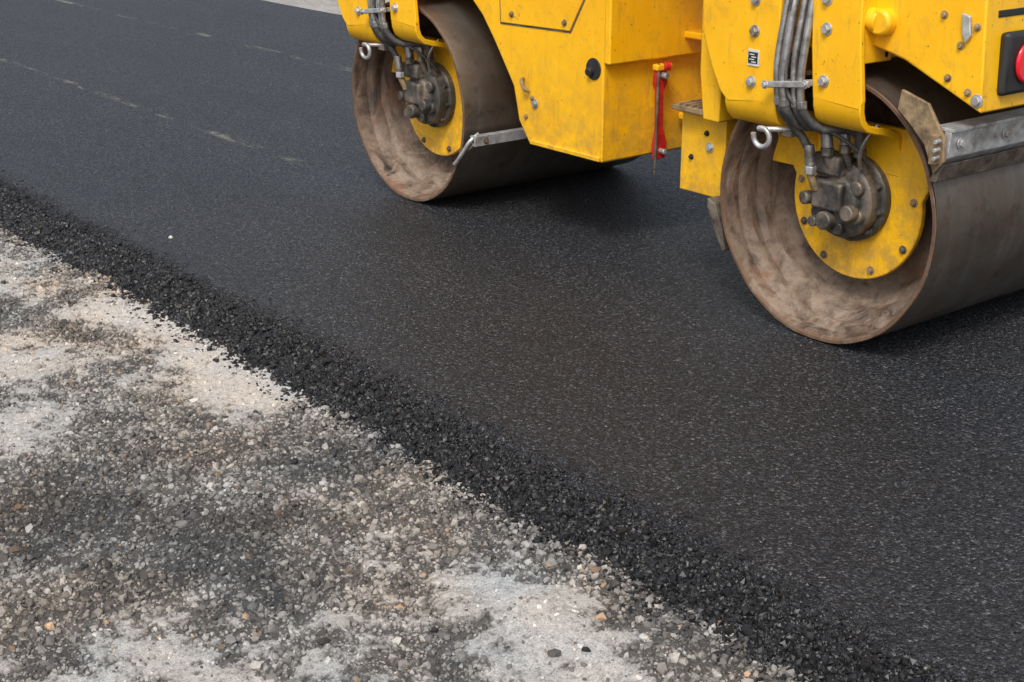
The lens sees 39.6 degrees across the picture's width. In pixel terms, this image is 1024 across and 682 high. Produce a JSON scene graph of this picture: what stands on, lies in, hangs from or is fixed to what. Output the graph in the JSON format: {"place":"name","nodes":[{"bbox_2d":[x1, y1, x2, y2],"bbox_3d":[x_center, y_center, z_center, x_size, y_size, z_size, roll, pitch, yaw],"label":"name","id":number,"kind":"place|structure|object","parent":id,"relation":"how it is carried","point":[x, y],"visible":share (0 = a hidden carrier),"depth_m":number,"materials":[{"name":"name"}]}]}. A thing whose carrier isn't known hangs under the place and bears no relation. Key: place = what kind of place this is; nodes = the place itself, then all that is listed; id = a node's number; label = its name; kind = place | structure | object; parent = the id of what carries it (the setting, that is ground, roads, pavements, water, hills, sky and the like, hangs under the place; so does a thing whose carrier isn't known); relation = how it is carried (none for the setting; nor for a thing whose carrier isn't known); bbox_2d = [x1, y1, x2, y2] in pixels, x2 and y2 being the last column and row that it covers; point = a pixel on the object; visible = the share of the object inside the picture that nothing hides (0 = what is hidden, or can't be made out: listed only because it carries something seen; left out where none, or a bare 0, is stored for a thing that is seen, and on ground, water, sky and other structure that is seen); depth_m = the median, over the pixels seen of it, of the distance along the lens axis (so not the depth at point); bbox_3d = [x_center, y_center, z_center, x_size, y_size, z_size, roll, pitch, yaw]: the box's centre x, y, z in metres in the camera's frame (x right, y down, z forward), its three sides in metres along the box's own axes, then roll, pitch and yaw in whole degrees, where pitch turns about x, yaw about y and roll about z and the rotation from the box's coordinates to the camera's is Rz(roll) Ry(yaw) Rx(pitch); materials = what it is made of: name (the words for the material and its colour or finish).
{"place":"outdoors","nodes":[
{"label":"outdoors","id":0,"kind":"place"},
{"bbox_2d":[0,0,811,681],"bbox_3d":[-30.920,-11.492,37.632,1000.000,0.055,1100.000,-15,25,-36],"label":"gravel ground","id":1,"kind":"structure","parent":0,"point":[562,634],"depth_m":4.22,"materials":[{"name":"gravel"}]},
{"bbox_2d":[0,0,1023,681],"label":"asphalt road","id":2,"kind":"structure","parent":0,"point":[634,330],"depth_m":6.10,"materials":[{"name":"asphalt"}]},
{"bbox_2d":[352,2,464,201],"bbox_3d":[-0.443,-1.357,7.955,0.374,1.098,1.098,-15,25,-36],"label":"drum recess","id":3,"kind":"object","parent":2,"relation":"on","point":[406,162],"visible":0.52,"depth_m":8.27,"materials":[{"name":"metal"}]},
{"bbox_2d":[404,35,461,155],"bbox_3d":[-0.411,-1.367,7.986,0.030,0.653,0.705,-15,25,-36],"label":"motor plate","id":4,"kind":"object","parent":3,"relation":"attached to","point":[440,140],"visible":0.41,"depth_m":7.99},
{"bbox_2d":[410,62,455,126],"bbox_3d":[-0.470,-1.368,7.927,0.132,0.362,0.362,-15,25,-36],"label":"motor flange","id":5,"kind":"object","parent":3,"relation":"attached to","point":[440,96],"visible":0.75,"depth_m":7.82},
{"bbox_2d":[346,24,414,72],"bbox_3d":[-0.737,-1.664,8.077,0.303,0.322,0.276,-15,25,-36],"label":"fork foot","id":6,"kind":"object","parent":5,"relation":"attached to","point":[365,33],"visible":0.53,"depth_m":7.98},
{"bbox_2d":[337,0,368,25],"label":"fork plate","id":7,"kind":"object","parent":6,"relation":"attached to","point":[349,15],"visible":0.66,"depth_m":7.96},
{"bbox_2d":[359,42,384,59],"bbox_3d":[-0.764,-1.607,7.889,0.188,0.098,0.066,3,20,9],"label":"tie down hook","id":8,"kind":"object","parent":6,"relation":"attached to","point":[368,46],"visible":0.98,"depth_m":7.87,"materials":[{"name":"metal"}]},
{"bbox_2d":[371,27,398,57],"bbox_3d":[-0.692,-1.632,7.841,0.176,0.244,0.051,2,20,4],"label":"hose","id":9,"kind":"object","parent":5,"relation":"attached to","point":[392,50],"visible":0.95,"depth_m":7.84,"materials":[{"name":"rubber"}]},
{"bbox_2d":[394,55,403,71],"bbox_3d":[-0.626,-1.534,7.865,0.046,0.090,0.053,-15,25,-36],"label":"hose crimp","id":10,"kind":"object","parent":9,"relation":"attached to","point":[398,63],"visible":1,"depth_m":7.85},
{"bbox_2d":[373,27,403,47],"bbox_3d":[-0.656,-1.658,7.796,0.222,0.165,0.052,0,20,-1],"label":"hose","id":11,"kind":"object","parent":5,"relation":"attached to","point":[377,31],"visible":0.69,"depth_m":7.77,"materials":[{"name":"rubber"}]},
{"bbox_2d":[369,0,376,21],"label":"pipe","id":12,"kind":"object","parent":11,"relation":"on","point":[371,14],"visible":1,"depth_m":7.73,"materials":[{"name":"metal"}]},
{"bbox_2d":[363,8,385,13],"bbox_3d":[-0.750,-1.790,7.710,0.016,0.054,0.227,-15,25,-36],"label":"hose clamp","id":13,"kind":"object","parent":12,"relation":"attached to","point":[371,10],"visible":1,"depth_m":7.70,"materials":[{"name":"metal"}]},
{"bbox_2d":[382,28,425,49],"bbox_3d":[-0.569,-1.638,7.734,0.279,0.159,0.041,0,20,-1],"label":"hose","id":14,"kind":"object","parent":5,"relation":"attached to","point":[390,36],"visible":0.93,"depth_m":7.72,"materials":[{"name":"rubber"}]},
{"bbox_2d":[379,0,386,22],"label":"pipe","id":15,"kind":"object","parent":14,"relation":"on","point":[383,15],"visible":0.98,"depth_m":7.67,"materials":[{"name":"metal"}]},
{"bbox_2d":[404,47,413,57],"bbox_3d":[-0.569,-1.601,7.815,0.051,0.091,0.058,-15,25,-36],"label":"hose crimp","id":16,"kind":"object","parent":14,"relation":"attached to","point":[408,52],"visible":0.68,"depth_m":7.80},
{"bbox_2d":[406,104,419,117],"bbox_3d":[-0.548,-1.280,7.920,0.055,0.076,0.076,-15,25,-36],"label":"motor cap","id":17,"kind":"object","parent":5,"relation":"attached to","point":[412,110],"visible":0.93,"depth_m":7.90,"materials":[{"name":"metal"}]},
{"bbox_2d":[404,80,422,104],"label":"motor valve block","id":18,"kind":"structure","parent":5,"relation":"attached to","point":[413,92],"depth_m":7.86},
{"bbox_2d":[403,60,426,78],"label":"motor port block","id":19,"kind":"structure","parent":5,"relation":"attached to","point":[417,72],"depth_m":7.84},
{"bbox_2d":[418,99,431,110],"bbox_3d":[-0.478,-1.298,7.823,0.050,0.066,0.066,-15,25,-36],"label":"motor cap","id":20,"kind":"object","parent":5,"relation":"attached to","point":[424,104],"visible":1,"depth_m":7.80,"materials":[{"name":"metal"}]},
{"bbox_2d":[425,81,434,92],"bbox_3d":[-0.448,-1.394,7.812,0.035,0.064,0.064,-15,25,-36],"label":"motor lobe","id":21,"kind":"object","parent":5,"relation":"attached to","point":[430,86],"visible":1,"depth_m":7.79,"materials":[{"name":"metal"}]},
{"bbox_2d":[427,39,438,72],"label":"thin hose","id":22,"kind":"object","parent":5,"relation":"attached to","point":[428,58],"visible":0.95,"depth_m":7.72,"materials":[{"name":"rubber"}]},
{"bbox_2d":[0,169,994,681],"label":"asphalt crumbs","id":23,"kind":"object","parent":2,"relation":"on","point":[668,565],"visible":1,"depth_m":4.66,"materials":[{"name":"asphalt"}]},
{"bbox_2d":[377,0,639,201],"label":"drum shell","id":24,"kind":"object","parent":2,"relation":"on","point":[490,102],"visible":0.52,"depth_m":7.61,"materials":[{"name":"metal"}]},
{"bbox_2d":[470,127,526,146],"bbox_3d":[0.383,-1.202,7.872,1.500,0.055,0.045,-15,25,-36],"label":"scraper channel","id":25,"kind":"object","parent":24,"relation":"attached to","point":[502,136],"visible":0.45,"depth_m":7.52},
{"bbox_2d":[453,132,479,165],"bbox_3d":[-0.246,-1.005,7.480,0.057,0.187,0.151,-45,48,-63],"label":"scraper arm","id":26,"kind":"object","parent":25,"relation":"attached to","point":[463,151],"visible":1,"depth_m":7.46},
{"bbox_2d":[720,70,936,343],"bbox_3d":[1.375,-0.567,5.784,0.374,1.098,1.098,-15,25,-36],"label":"front drum recess","id":27,"kind":"object","parent":2,"relation":"on","point":[794,281],"visible":0.53,"depth_m":6.06,"materials":[{"name":"metal"}]},
{"bbox_2d":[793,110,929,278],"bbox_3d":[1.407,-0.577,5.815,0.030,0.653,0.705,-15,25,-36],"label":"front motor plate","id":28,"kind":"object","parent":27,"relation":"attached to","point":[880,253],"visible":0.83,"depth_m":5.71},
{"bbox_2d":[811,152,890,240],"bbox_3d":[1.348,-0.577,5.756,0.132,0.362,0.362,-15,25,-36],"label":"front motor flange","id":29,"kind":"object","parent":28,"relation":"attached to","point":[871,201],"visible":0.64,"depth_m":5.65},
{"bbox_2d":[775,105,810,148],"bbox_3d":[1.126,-0.842,5.670,0.176,0.244,0.051,2,20,4],"label":"front hose","id":30,"kind":"object","parent":29,"relation":"attached to","point":[802,137],"visible":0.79,"depth_m":5.67,"materials":[{"name":"rubber"}]},
{"bbox_2d":[780,106,820,134],"bbox_3d":[1.162,-0.868,5.625,0.222,0.165,0.052,0,20,-1],"label":"front hose","id":31,"kind":"object","parent":29,"relation":"attached to","point":[788,113],"visible":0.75,"depth_m":5.60,"materials":[{"name":"rubber"}]},
{"bbox_2d":[799,190,811,203],"bbox_3d":[1.205,-0.588,5.815,0.041,0.056,0.056,-9,22,-23],"label":"front motor cap","id":32,"kind":"object","parent":29,"relation":"attached to","point":[805,196],"visible":1,"depth_m":5.80,"materials":[{"name":"metal"}]},
{"bbox_2d":[792,108,824,131],"bbox_3d":[1.214,-0.865,5.596,0.242,0.149,0.039,0,20,-1],"label":"front hose","id":33,"kind":"object","parent":29,"relation":"attached to","point":[800,119],"visible":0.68,"depth_m":5.58,"materials":[{"name":"rubber"}]},
{"bbox_2d":[807,215,815,225],"bbox_3d":[1.234,-0.492,5.814,0.035,0.044,0.044,-15,25,-36],"label":"front motor cap","id":34,"kind":"object","parent":29,"relation":"attached to","point":[811,220],"visible":0.77,"depth_m":5.80,"materials":[{"name":"metal"}]},
{"bbox_2d":[815,210,836,229],"bbox_3d":[1.270,-0.490,5.749,0.055,0.076,0.076,-15,25,-36],"label":"front motor cap","id":35,"kind":"object","parent":29,"relation":"attached to","point":[825,219],"visible":1,"depth_m":5.73,"materials":[{"name":"metal"}]},
{"bbox_2d":[798,109,856,137],"bbox_3d":[1.249,-0.847,5.562,0.279,0.159,0.040,-1,20,-2],"label":"front hose","id":36,"kind":"object","parent":29,"relation":"attached to","point":[810,121],"visible":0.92,"depth_m":5.55,"materials":[{"name":"rubber"}]},
{"bbox_2d":[811,176,845,212],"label":"front motor valve block","id":37,"kind":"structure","parent":29,"relation":"attached to","point":[828,195],"depth_m":5.70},
{"bbox_2d":[806,174,817,190],"bbox_3d":[1.212,-0.644,5.733,0.057,0.081,0.040,-15,25,-36],"label":"front hose stub","id":38,"kind":"object","parent":37,"relation":"attached to","point":[812,180],"visible":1,"depth_m":5.72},
{"bbox_2d":[804,165,816,174],"bbox_3d":[1.197,-0.688,5.711,0.050,0.032,0.044,-15,25,-36],"label":"front hose nut","id":39,"kind":"object","parent":38,"relation":"attached to","point":[811,170],"visible":1,"depth_m":5.69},
{"bbox_2d":[804,144,815,166],"bbox_3d":[1.192,-0.744,5.694,0.046,0.090,0.053,-15,25,-36],"label":"front hose crimp","id":40,"kind":"object","parent":39,"relation":"attached to","point":[809,155],"visible":1,"depth_m":5.68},
{"bbox_2d":[815,150,855,176],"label":"front motor port block","id":41,"kind":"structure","parent":29,"relation":"attached to","point":[837,168],"depth_m":5.68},
{"bbox_2d":[823,156,831,168],"bbox_3d":[1.270,-0.710,5.682,0.061,0.083,0.045,-15,25,-36],"label":"front hose stub","id":42,"kind":"object","parent":41,"relation":"attached to","point":[827,160],"visible":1,"depth_m":5.66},
{"bbox_2d":[820,147,833,156],"bbox_3d":[1.255,-0.754,5.660,0.055,0.032,0.048,-15,25,-36],"label":"front hose nut","id":43,"kind":"object","parent":42,"relation":"attached to","point":[827,152],"visible":1,"depth_m":5.64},
{"bbox_2d":[821,134,833,147],"bbox_3d":[1.249,-0.811,5.644,0.051,0.091,0.058,-15,25,-36],"label":"front hose crimp","id":44,"kind":"object","parent":43,"relation":"attached to","point":[826,140],"visible":0.56,"depth_m":5.63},
{"bbox_2d":[842,154,852,170],"bbox_3d":[1.334,-0.716,5.653,0.055,0.080,0.038,-15,25,-36],"label":"front hose stub","id":45,"kind":"object","parent":41,"relation":"attached to","point":[847,161],"visible":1,"depth_m":5.64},
{"bbox_2d":[839,145,850,153],"bbox_3d":[1.319,-0.760,5.631,0.048,0.032,0.042,-15,25,-36],"label":"front hose nut","id":46,"kind":"object","parent":45,"relation":"attached to","point":[844,149],"visible":0.91,"depth_m":5.62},
{"bbox_2d":[840,134,850,145],"bbox_3d":[1.314,-0.816,5.615,0.044,0.090,0.051,-15,25,-36],"label":"front hose crimp","id":47,"kind":"object","parent":46,"relation":"attached to","point":[845,136],"visible":0.37,"depth_m":5.60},
{"bbox_2d":[830,224,844,234],"bbox_3d":[1.320,-0.461,5.761,0.035,0.064,0.064,-15,25,-36],"label":"front motor lobe","id":48,"kind":"object","parent":29,"relation":"attached to","point":[838,229],"visible":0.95,"depth_m":5.74,"materials":[{"name":"metal"}]},
{"bbox_2d":[839,204,858,221],"bbox_3d":[1.340,-0.508,5.652,0.050,0.066,0.066,-15,25,-36],"label":"front motor cap","id":49,"kind":"object","parent":29,"relation":"attached to","point":[848,213],"visible":1,"depth_m":5.63,"materials":[{"name":"metal"}]},
{"bbox_2d":[850,180,864,196],"bbox_3d":[1.370,-0.604,5.641,0.035,0.064,0.064,-15,25,-36],"label":"front motor lobe","id":50,"kind":"object","parent":29,"relation":"attached to","point":[857,187],"visible":1,"depth_m":5.62,"materials":[{"name":"metal"}]},
{"bbox_2d":[850,209,864,224],"bbox_3d":[1.376,-0.496,5.672,0.035,0.064,0.064,-15,25,-36],"label":"front motor lobe","id":51,"kind":"object","parent":29,"relation":"attached to","point":[860,219],"visible":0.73,"depth_m":5.65,"materials":[{"name":"metal"}]},
{"bbox_2d":[856,158,868,174],"bbox_3d":[1.387,-0.694,5.624,0.058,0.081,0.041,-15,25,-36],"label":"front hose stub","id":52,"kind":"object","parent":29,"relation":"attached to","point":[864,170],"visible":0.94,"depth_m":5.62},
{"bbox_2d":[733,56,1023,342],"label":"front drum shell","id":53,"kind":"object","parent":2,"relation":"on","point":[978,256],"visible":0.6,"depth_m":5.48,"materials":[{"name":"metal"}]},
{"bbox_2d":[943,119,1023,164],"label":"front scraper channel","id":54,"kind":"object","parent":53,"relation":"attached to","point":[984,141],"visible":0.84,"depth_m":5.25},
{"bbox_2d":[898,89,945,173],"bbox_3d":[1.494,-0.762,5.185,0.016,0.283,0.219,-15,25,-36],"label":"scraper bracket","id":55,"kind":"object","parent":54,"relation":"attached to","point":[917,113],"visible":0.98,"depth_m":5.17,"materials":[{"name":"metal"}]},
{"bbox_2d":[928,133,942,164],"bbox_3d":[1.527,-0.691,5.130,0.035,0.110,0.030,-15,25,-36],"label":"scraper bracket lug","id":56,"kind":"object","parent":55,"relation":"attached to","point":[936,136],"visible":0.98,"depth_m":5.12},
{"bbox_2d":[929,147,1023,182],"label":"front scraper clamp strip","id":57,"kind":"object","parent":54,"relation":"attached to","point":[974,165],"visible":1,"depth_m":5.31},
{"bbox_2d":[940,108,1023,132],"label":"front scraper flange","id":58,"kind":"object","parent":54,"relation":"attached to","point":[981,121],"visible":1,"depth_m":5.25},
{"bbox_2d":[473,0,701,162],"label":"frame body","id":59,"kind":"object","parent":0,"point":[608,115],"visible":0.56,"depth_m":6.95,"materials":[{"name":"yellow paint"}]},
{"bbox_2d":[391,20,456,77],"bbox_3d":[-0.463,-1.592,7.733,0.303,0.322,0.230,-15,25,-36],"label":"fork foot","id":60,"kind":"object","parent":59,"relation":"attached to","point":[442,54],"visible":0.7,"depth_m":7.67},
{"bbox_2d":[389,0,418,26],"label":"fork plate","id":61,"kind":"object","parent":60,"relation":"attached to","point":[406,13],"visible":1,"depth_m":7.55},
{"bbox_2d":[372,0,436,69],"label":"thin hose","id":62,"kind":"object","parent":60,"relation":"attached to","point":[410,47],"visible":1,"depth_m":7.73,"materials":[{"name":"rubber"}]},
{"bbox_2d":[520,77,529,92],"bbox_3d":[0.057,-1.286,7.153,0.040,0.072,0.062,-15,25,-36],"label":"side latch","id":63,"kind":"object","parent":59,"relation":"attached to","point":[522,79],"visible":1,"depth_m":7.14,"materials":[{"name":"metal"}]},
{"bbox_2d":[500,0,582,30],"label":"side flap","id":64,"kind":"object","parent":59,"relation":"attached to","point":[551,14],"visible":1,"depth_m":6.95,"materials":[{"name":"yellow paint"}]},
{"bbox_2d":[499,0,584,32],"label":"flap gap","id":65,"kind":"object","parent":59,"relation":"attached to","point":[570,31],"visible":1,"depth_m":6.95,"materials":[{"name":"metal"}]},
{"bbox_2d":[530,139,599,161],"bbox_3d":[0.258,-0.944,7.043,0.014,0.024,0.530,-15,25,-36],"label":"skirt","id":66,"kind":"object","parent":59,"relation":"attached to","point":[566,151],"visible":1,"depth_m":7.03,"materials":[{"name":"yellow paint"}]},
{"bbox_2d":[586,58,600,79],"bbox_3d":[0.386,-1.290,6.747,0.006,0.104,0.104,-15,25,-36],"label":"side port rim","id":67,"kind":"object","parent":59,"relation":"attached to","point":[594,63],"visible":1,"depth_m":6.74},
{"bbox_2d":[585,67,593,75],"bbox_3d":[0.368,-1.279,6.753,0.036,0.043,0.043,-15,25,-36],"label":"side port plug","id":68,"kind":"object","parent":67,"relation":"in","point":[589,71],"visible":1,"depth_m":6.74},
{"bbox_2d":[604,0,702,64],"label":"frame ledge","id":69,"kind":"object","parent":59,"relation":"attached to","point":[639,30],"visible":0.49,"depth_m":6.75,"materials":[{"name":"yellow paint"}]},
{"bbox_2d":[653,63,659,173],"bbox_3d":[0.702,-1.075,6.900,0.017,0.540,0.014,-15,25,-36],"label":"lock rod","id":70,"kind":"object","parent":59,"relation":"attached to","point":[656,121],"visible":1,"depth_m":6.90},
{"bbox_2d":[651,70,667,158],"bbox_3d":[0.719,-1.109,6.922,0.095,0.450,0.020,-15,25,-36],"label":"articulation lock bar","id":71,"kind":"object","parent":70,"relation":"attached to","point":[661,141],"visible":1,"depth_m":6.92,"materials":[{"name":"red paint"}]},
{"bbox_2d":[653,63,672,70],"bbox_3d":[0.725,-1.320,6.843,0.100,0.030,0.040,-15,25,-36],"label":"lock bracket","id":72,"kind":"object","parent":59,"relation":"attached to","point":[656,67],"visible":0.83,"depth_m":6.81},
{"bbox_2d":[663,61,671,70],"bbox_3d":[0.744,-1.319,6.826,0.041,0.044,0.049,-15,25,-36],"label":"lock ring","id":73,"kind":"object","parent":72,"relation":"attached to","point":[667,66],"visible":1,"depth_m":6.81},
{"bbox_2d":[854,131,865,149],"bbox_3d":[1.367,-0.795,5.585,0.047,0.091,0.054,-15,25,-36],"label":"front hose crimp","id":74,"kind":"object","parent":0,"point":[859,139],"visible":0.45,"depth_m":5.57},
{"bbox_2d":[700,0,1023,122],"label":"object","id":75,"kind":"object","parent":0,"point":[924,37],"visible":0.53,"depth_m":5.10,"materials":[{"name":"yellow paint"}]},
{"bbox_2d":[672,103,702,114],"bbox_3d":[0.850,-1.022,6.248,0.170,0.023,0.245,-15,25,-36],"label":"step tread","id":76,"kind":"object","parent":75,"relation":"attached to","point":[689,109],"visible":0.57,"depth_m":6.22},
{"bbox_2d":[680,112,737,196],"bbox_3d":[1.315,-0.950,6.652,1.200,0.355,0.270,-15,25,-36],"label":"front step box","id":77,"kind":"object","parent":75,"relation":"attached to","point":[700,172],"visible":0.24,"depth_m":6.30,"materials":[{"name":"yellow paint"}]},
{"bbox_2d":[707,196,729,250],"bbox_3d":[1.453,-0.658,6.632,1.430,0.218,0.119,-15,25,-36],"label":"front mud scraper","id":78,"kind":"object","parent":77,"relation":"attached to","point":[714,206],"visible":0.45,"depth_m":6.21,"materials":[{"name":"metal"}]},
{"bbox_2d":[703,0,783,101],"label":"front fork plate","id":79,"kind":"object","parent":75,"relation":"attached to","point":[730,39],"visible":0.88,"depth_m":5.75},
{"bbox_2d":[747,49,759,66],"bbox_3d":[0.968,-1.135,5.699,0.004,0.065,0.060,-15,25,-36],"label":"maker plate","id":80,"kind":"object","parent":79,"relation":"attached to","point":[756,51],"visible":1,"depth_m":5.69,"materials":[{"name":"white metal"}]},
{"bbox_2d":[748,52,757,63],"bbox_3d":[0.965,-1.134,5.697,0.002,0.045,0.050,-15,25,-36],"label":"maker plate mark","id":81,"kind":"object","parent":80,"relation":"attached to","point":[754,55],"visible":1,"depth_m":5.69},
{"bbox_2d":[725,98,817,166],"bbox_3d":[1.082,-0.874,5.906,0.303,0.322,0.276,-15,25,-36],"label":"front fork foot","id":82,"kind":"object","parent":75,"relation":"attached to","point":[789,150],"visible":0.65,"depth_m":5.86},
{"bbox_2d":[751,125,790,148],"bbox_3d":[1.054,-0.817,5.718,0.188,0.098,0.066,3,20,9],"label":"front tie down hook","id":83,"kind":"object","parent":82,"relation":"attached to","point":[767,130],"visible":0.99,"depth_m":5.70,"materials":[{"name":"metal"}]},
{"bbox_2d":[779,130,796,137],"bbox_3d":[1.123,-0.837,5.714,0.080,0.025,0.060,-15,25,-36],"label":"front hook lug","id":84,"kind":"object","parent":82,"relation":"attached to","point":[788,133],"visible":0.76,"depth_m":5.68,"materials":[{"name":"metal"}]},
{"bbox_2d":[773,0,790,96],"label":"front pipe","id":85,"kind":"object","parent":75,"relation":"attached to","point":[780,37],"visible":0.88,"depth_m":5.55,"materials":[{"name":"metal"}]},
{"bbox_2d":[779,98,789,106],"bbox_3d":[1.072,-0.939,5.591,0.045,0.035,0.049,-15,25,-36],"label":"front pipe nut","id":86,"kind":"object","parent":85,"relation":"attached to","point":[784,102],"visible":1,"depth_m":5.57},
{"bbox_2d":[779,0,799,98],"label":"front pipe","id":87,"kind":"object","parent":75,"relation":"attached to","point":[789,35],"visible":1,"depth_m":5.51,"materials":[{"name":"metal"}]},
{"bbox_2d":[767,81,809,87],"bbox_3d":[1.068,-1.000,5.539,0.016,0.054,0.227,-15,25,-36],"label":"front hose clamp","id":88,"kind":"object","parent":87,"relation":"attached to","point":[783,84],"visible":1,"depth_m":5.53,"materials":[{"name":"metal"}]},
{"bbox_2d":[790,0,808,99],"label":"front pipe","id":89,"kind":"object","parent":75,"relation":"attached to","point":[798,41],"visible":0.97,"depth_m":5.50,"materials":[{"name":"metal"}]},
{"bbox_2d":[797,0,812,101],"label":"front pipe","id":90,"kind":"object","parent":75,"relation":"attached to","point":[804,50],"visible":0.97,"depth_m":5.46,"materials":[{"name":"metal"}]},
{"bbox_2d":[797,100,806,109],"bbox_3d":[1.128,-0.918,5.533,0.042,0.034,0.045,-15,25,-36],"label":"front pipe nut","id":91,"kind":"object","parent":90,"relation":"attached to","point":[801,105],"visible":1,"depth_m":5.52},
{"bbox_2d":[812,0,866,109],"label":"front fork plate","id":92,"kind":"object","parent":75,"relation":"attached to","point":[838,57],"visible":1,"depth_m":5.36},
{"bbox_2d":[864,0,891,63],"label":"front fork web","id":93,"kind":"object","parent":92,"relation":"attached to","point":[873,53],"visible":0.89,"depth_m":5.33},
{"bbox_2d":[813,98,901,176],"bbox_3d":[1.355,-0.802,5.562,0.303,0.322,0.230,-15,25,-36],"label":"front fork foot","id":94,"kind":"object","parent":75,"relation":"attached to","point":[883,147],"visible":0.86,"depth_m":5.51},
{"bbox_2d":[784,0,869,164],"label":"front thin hose","id":95,"kind":"object","parent":94,"relation":"attached to","point":[845,141],"visible":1,"depth_m":5.56,"materials":[{"name":"rubber"}]},
{"bbox_2d":[857,124,879,169],"bbox_3d":[1.388,-0.755,5.551,0.072,0.189,0.041,11,23,29],"label":"front thin hose","id":96,"kind":"object","parent":94,"relation":"attached to","point":[862,147],"visible":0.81,"depth_m":5.55,"materials":[{"name":"rubber"}]},
{"bbox_2d":[865,7,879,31],"bbox_3d":[1.315,-1.212,5.318,0.090,0.108,0.170,-15,25,-36],"label":"lifting boss arm","id":97,"kind":"object","parent":75,"relation":"attached to","point":[870,18],"visible":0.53,"depth_m":5.25},
{"bbox_2d":[871,8,897,35],"bbox_3d":[1.374,-1.179,5.258,0.070,0.100,0.100,-15,25,-36],"label":"lifting boss","id":98,"kind":"object","parent":97,"relation":"attached to","point":[886,23],"visible":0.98,"depth_m":5.22,"materials":[{"name":"yellow paint"}]},
{"bbox_2d":[962,13,971,42],"bbox_3d":[1.598,-1.098,4.998,0.015,0.103,0.044,-15,25,-36],"label":"cover latch","id":99,"kind":"object","parent":75,"relation":"attached to","point":[967,27],"visible":1,"depth_m":4.99,"materials":[{"name":"metal"}]},
{"bbox_2d":[971,94,982,107],"bbox_3d":[1.646,-0.849,5.037,0.004,0.049,0.049,-15,25,-36],"label":"bolt","id":100,"kind":"object","parent":75,"relation":"attached to","point":[980,99],"visible":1,"depth_m":5.03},
{"bbox_2d":[971,97,979,105],"bbox_3d":[1.640,-0.848,5.033,0.010,0.029,0.033,-15,25,-36],"label":"cover bolt","id":101,"kind":"object","parent":100,"relation":"attached to","point":[975,101],"visible":1,"depth_m":5.03,"materials":[{"name":"metal"}]},
{"bbox_2d":[997,30,1023,95],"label":"tail light housing","id":102,"kind":"object","parent":75,"relation":"attached to","point":[1011,45],"visible":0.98,"depth_m":5.03,"materials":[{"name":"plastic"}]},
{"bbox_2d":[1015,45,1023,82],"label":"tail light lens","id":103,"kind":"object","parent":102,"relation":"attached to","point":[1019,67],"visible":1,"depth_m":5.04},
{"bbox_2d":[998,7,1023,17],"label":"grille slot","id":104,"kind":"object","parent":75,"relation":"attached to","point":[1010,12],"visible":1,"depth_m":5.01,"materials":[{"name":"metal"}]},
{"bbox_3d":[1.092,-1.396,6.825,0.190,0.075,0.190,-15,25,-36],"label":"articulation boss","id":105,"kind":"object","parent":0,"visible":0},
{"bbox_2d":[685,29,701,39],"bbox_3d":[1.024,-1.482,6.886,0.280,0.035,0.300,-15,25,-36],"label":"articulation plate","id":106,"kind":"object","parent":105,"relation":"on","point":[694,34],"visible":0.24,"depth_m":6.86,"materials":[{"name":"yellow paint"}]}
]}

